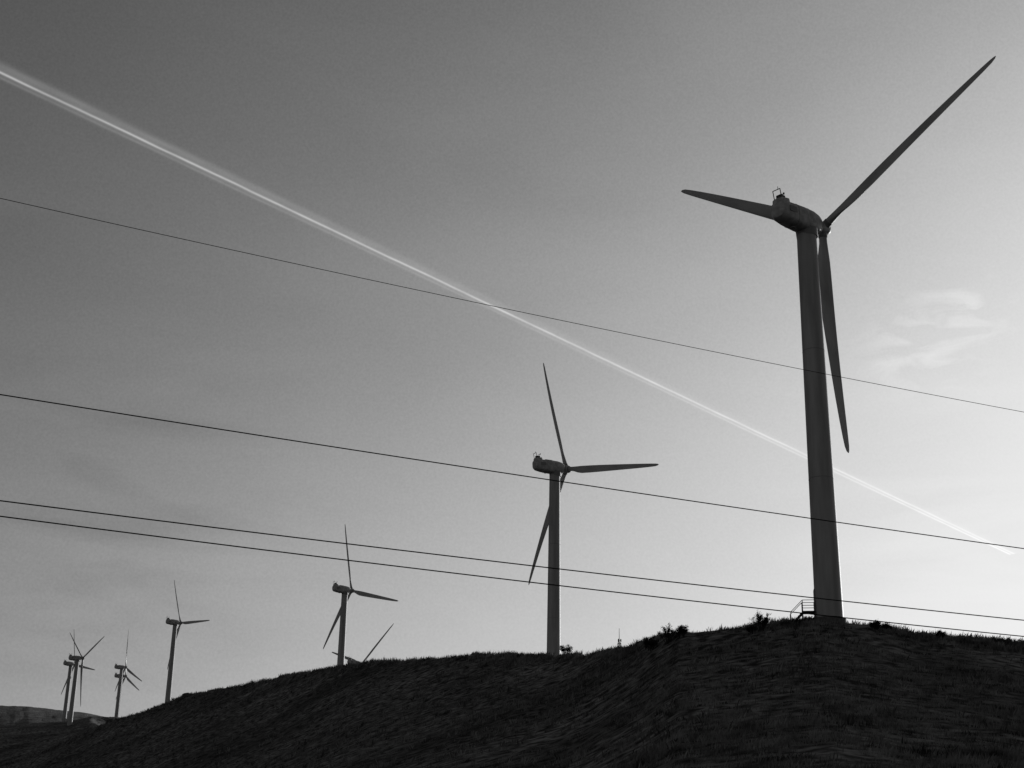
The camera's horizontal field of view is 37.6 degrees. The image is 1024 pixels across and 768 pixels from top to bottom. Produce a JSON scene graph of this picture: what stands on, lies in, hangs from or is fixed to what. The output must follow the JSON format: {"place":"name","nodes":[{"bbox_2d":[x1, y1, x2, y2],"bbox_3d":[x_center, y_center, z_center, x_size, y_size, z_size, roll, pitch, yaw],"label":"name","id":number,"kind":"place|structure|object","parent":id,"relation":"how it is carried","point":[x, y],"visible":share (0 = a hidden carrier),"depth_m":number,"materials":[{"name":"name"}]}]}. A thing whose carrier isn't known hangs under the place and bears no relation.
{"place":"outdoors","nodes":[
{"label":"outdoors","id":0,"kind":"place"},
{"bbox_2d":[0,615,1023,767],"bbox_3d":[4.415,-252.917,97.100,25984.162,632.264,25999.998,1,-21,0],"label":"grassy hillside","id":1,"kind":"structure","parent":0,"point":[25,731],"depth_m":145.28,"materials":[{"name":"black plant"}]},
{"bbox_2d":[61,640,94,721],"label":"wind turbine","id":2,"kind":"object","parent":1,"relation":"on","point":[71,665],"visible":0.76,"depth_m":876.62,"materials":[{"name":"paint"}]},
{"bbox_2d":[67,633,103,725],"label":"wind turbine","id":3,"kind":"object","parent":1,"relation":"on","point":[76,659],"visible":0.98,"depth_m":754.96,"materials":[{"name":"paint"}]},
{"bbox_2d":[114,644,138,716],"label":"wind turbine","id":4,"kind":"object","parent":1,"relation":"on","point":[116,675],"visible":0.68,"depth_m":954.96,"materials":[{"name":"paint"}]},
{"bbox_2d":[114,630,141,716],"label":"wind turbine","id":5,"kind":"object","parent":1,"relation":"on","point":[122,668],"visible":0.94,"depth_m":922.55,"materials":[{"name":"paint"}]},
{"bbox_2d":[165,581,209,702],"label":"wind turbine","id":6,"kind":"object","parent":1,"relation":"on","point":[175,624],"visible":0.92,"depth_m":679.63,"materials":[{"name":"paint"}]},
{"bbox_2d":[323,526,397,665],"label":"wind turbine","id":7,"kind":"object","parent":1,"relation":"on","point":[345,597],"visible":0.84,"depth_m":484.82,"materials":[{"name":"paint"}]},
{"bbox_2d":[332,623,393,663],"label":"wind turbine","id":8,"kind":"object","parent":1,"relation":"on","point":[349,660],"visible":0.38,"depth_m":635.27,"materials":[{"name":"paint"}]},
{"bbox_2d":[559,644,572,654],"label":"shrub","id":9,"kind":"object","parent":1,"relation":"on","point":[566,649],"visible":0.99,"depth_m":198.33,"materials":[{"name":"grey plant"}]},
{"bbox_2d":[528,363,658,654],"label":"wind turbine","id":10,"kind":"object","parent":1,"relation":"on","point":[554,470],"visible":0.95,"depth_m":273.44,"materials":[{"name":"paint"}]},
{"bbox_2d":[617,632,620,646],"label":"radio mast","id":11,"kind":"object","parent":1,"relation":"on","point":[619,640],"visible":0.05,"depth_m":601.51,"materials":[{"name":"metal"}]},
{"bbox_2d":[643,636,658,650],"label":"shrub","id":12,"kind":"object","parent":1,"relation":"on","point":[650,644],"visible":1,"depth_m":146.90,"materials":[{"name":"grey plant"}]},
{"bbox_2d":[657,623,679,644],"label":"shrub","id":13,"kind":"object","parent":1,"relation":"on","point":[667,635],"visible":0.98,"depth_m":144.06,"materials":[{"name":"grey plant"}]},
{"bbox_2d":[670,624,688,637],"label":"shrub","id":14,"kind":"object","parent":1,"relation":"on","point":[682,630],"visible":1,"depth_m":143.18,"materials":[{"name":"grey plant"}]},
{"bbox_2d":[750,609,772,631],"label":"shrub","id":15,"kind":"object","parent":1,"relation":"on","point":[764,621],"visible":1,"depth_m":137.86,"materials":[{"name":"grey plant"}]},
{"bbox_2d":[681,56,995,625],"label":"wind turbine","id":16,"kind":"object","parent":1,"relation":"on","point":[809,227],"visible":0.94,"depth_m":146.43,"materials":[{"name":"paint"}]},
{"bbox_2d":[813,589,815,610],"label":"door","id":17,"kind":"structure","parent":16,"relation":"in","point":[813,589],"depth_m":137.79,"materials":[{"name":"grey metal"}]},
{"bbox_2d":[866,620,881,629],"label":"shrub","id":18,"kind":"object","parent":1,"relation":"on","point":[875,625],"visible":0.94,"depth_m":135.64,"materials":[{"name":"grey plant"}]},
{"bbox_2d":[881,623,893,630],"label":"shrub","id":19,"kind":"object","parent":1,"relation":"on","point":[885,625],"visible":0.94,"depth_m":136.33,"materials":[{"name":"grey plant"}]},
{"bbox_2d":[934,629,946,637],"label":"shrub","id":20,"kind":"object","parent":1,"relation":"on","point":[937,633],"visible":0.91,"depth_m":135.96,"materials":[{"name":"grey plant"}]},
{"bbox_3d":[-45.978,-1.634,23.467,0.380,22.800,0.499,1,-21,0],"label":"utility pole","id":21,"kind":"object","parent":1,"relation":"on","visible":0},
{"bbox_2d":[0,198,1023,636],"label":"power line","id":22,"kind":"object","parent":21,"relation":"attached to","point":[486,470],"visible":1,"depth_m":42.46,"materials":[{"name":"black metal"}]},
{"bbox_2d":[0,0,1023,716],"label":"sky","id":23,"kind":"structure","parent":0,"point":[537,157],"materials":[{"name":"grey"}]},
{"bbox_2d":[0,72,1013,554],"bbox_3d":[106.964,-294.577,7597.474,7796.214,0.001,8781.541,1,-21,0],"label":"contrail","id":24,"kind":"object","parent":23,"relation":"in","point":[544,330],"visible":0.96,"depth_m":7497.70,"materials":[{"name":"white"}]}
]}

